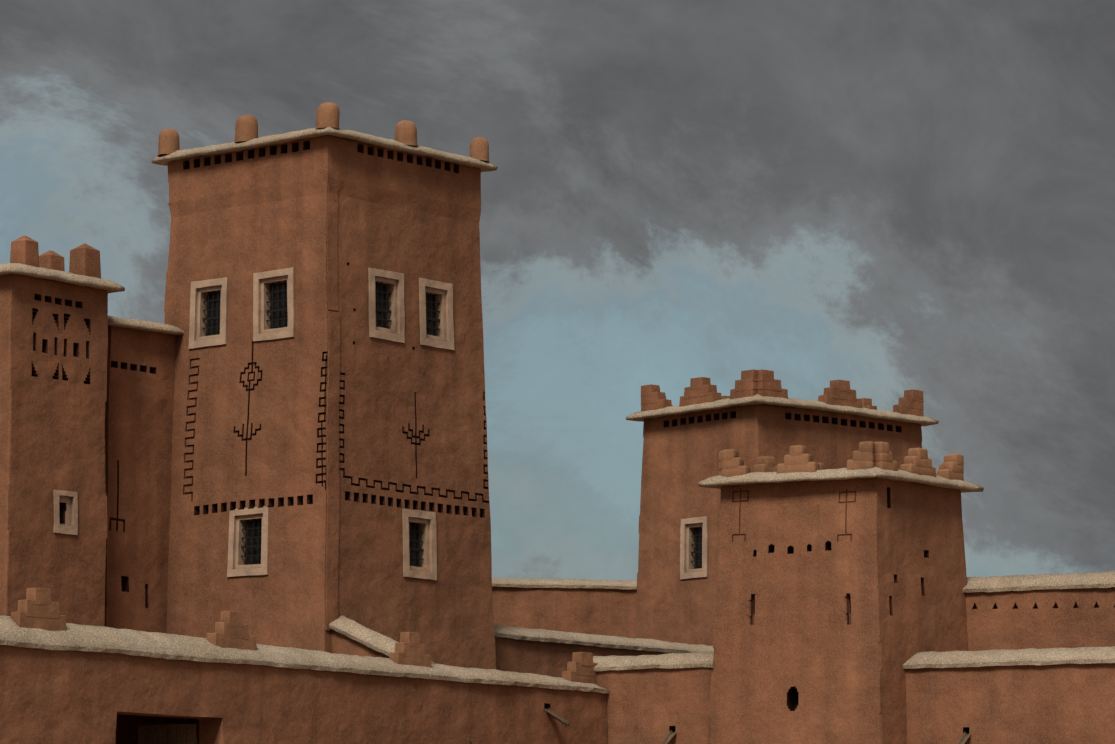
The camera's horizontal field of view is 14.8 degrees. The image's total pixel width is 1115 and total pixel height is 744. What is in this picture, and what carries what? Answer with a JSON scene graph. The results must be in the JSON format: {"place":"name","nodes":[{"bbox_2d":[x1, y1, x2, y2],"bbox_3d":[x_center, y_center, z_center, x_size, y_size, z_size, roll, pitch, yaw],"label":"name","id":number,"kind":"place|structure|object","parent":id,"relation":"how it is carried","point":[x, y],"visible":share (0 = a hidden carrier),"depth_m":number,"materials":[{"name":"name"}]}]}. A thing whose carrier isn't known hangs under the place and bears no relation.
{"place":"outdoors","nodes":[
{"label":"outdoors","id":0,"kind":"place"},
{"bbox_2d":[0,645,607,743],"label":"front wall","id":1,"kind":"structure","parent":0,"point":[60,697],"depth_m":78.97,"materials":[{"name":"paint"}]},
{"bbox_2d":[544,706,569,725],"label":"spout","id":2,"kind":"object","parent":1,"relation":"attached to","point":[553,714],"depth_m":84.87,"materials":[{"name":"wood"}]},
{"bbox_2d":[0,127,1114,693],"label":"copings and roof slabs","id":3,"kind":"object","parent":1,"relation":"on","point":[158,645],"visible":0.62,"depth_m":85.08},
{"bbox_2d":[11,588,597,683],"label":"stepped merlons","id":4,"kind":"object","parent":3,"relation":"on","point":[38,608],"visible":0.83,"depth_m":78.78,"materials":[{"name":"brick"}]},
{"bbox_2d":[0,0,1114,580],"label":"sky","id":5,"kind":"structure","parent":0,"point":[886,198],"materials":[{"name":"grey"}]},
{"bbox_3d":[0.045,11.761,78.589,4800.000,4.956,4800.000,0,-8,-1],"label":"ground","id":6,"kind":"structure","parent":0,"visible":0},
{"bbox_2d":[0,236,107,626],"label":"tower","id":7,"kind":"structure","parent":6,"relation":"on","point":[53,400],"depth_m":84.27,"materials":[{"name":"paint"}]},
{"bbox_2d":[105,326,175,633],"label":"wall","id":8,"kind":"structure","parent":6,"relation":"on","point":[139,403],"depth_m":86.80,"materials":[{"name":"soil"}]},
{"bbox_2d":[158,102,495,668],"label":"tower","id":9,"kind":"structure","parent":6,"relation":"on","point":[323,312],"depth_m":86.64,"materials":[{"name":"paint"}]},
{"bbox_2d":[331,629,388,657],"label":"wall","id":10,"kind":"structure","parent":6,"relation":"on","point":[343,644],"depth_m":84.00,"materials":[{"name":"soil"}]},
{"bbox_2d":[492,587,636,638],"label":"wall","id":11,"kind":"structure","parent":6,"relation":"on","point":[605,612],"depth_m":112.21,"materials":[{"name":"paint"}]},
{"bbox_2d":[495,637,667,677],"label":"wall","id":12,"kind":"structure","parent":6,"relation":"on","point":[539,658],"depth_m":89.95,"materials":[{"name":"paint"}]},
{"bbox_2d":[596,667,712,743],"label":"wall","id":13,"kind":"structure","parent":6,"relation":"on","point":[651,706],"depth_m":86.06,"materials":[{"name":"paint"}]},
{"bbox_2d":[661,729,676,743],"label":"wall spout","id":14,"kind":"object","parent":13,"relation":"attached to","point":[669,736],"depth_m":85.69,"materials":[{"name":"wood"}]},
{"bbox_2d":[635,404,921,645],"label":"tower","id":15,"kind":"structure","parent":6,"relation":"on","point":[679,522],"depth_m":102.77,"materials":[{"name":"paint"}]},
{"bbox_2d":[641,369,923,416],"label":"stepped merlons","id":16,"kind":"object","parent":15,"relation":"on","point":[750,383],"visible":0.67,"depth_m":103.01,"materials":[{"name":"brick"}]},
{"bbox_2d":[708,477,968,743],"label":"tower","id":17,"kind":"structure","parent":6,"relation":"on","point":[839,604],"depth_m":84.91,"materials":[{"name":"paint"}]},
{"bbox_2d":[718,441,963,483],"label":"stepped merlons","id":18,"kind":"object","parent":17,"relation":"on","point":[867,455],"visible":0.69,"depth_m":85.51,"materials":[{"name":"brick"}]},
{"bbox_2d":[905,663,1114,743],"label":"wall","id":19,"kind":"structure","parent":6,"relation":"on","point":[1051,704],"depth_m":83.47,"materials":[{"name":"paint"}]},
{"bbox_2d":[957,730,970,743],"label":"wall spout","id":20,"kind":"object","parent":19,"relation":"attached to","point":[963,739],"depth_m":83.67,"materials":[{"name":"wood"}]},
{"bbox_2d":[966,587,1114,650],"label":"wall","id":21,"kind":"structure","parent":6,"relation":"on","point":[1049,618],"depth_m":85.74,"materials":[{"name":"paint"}]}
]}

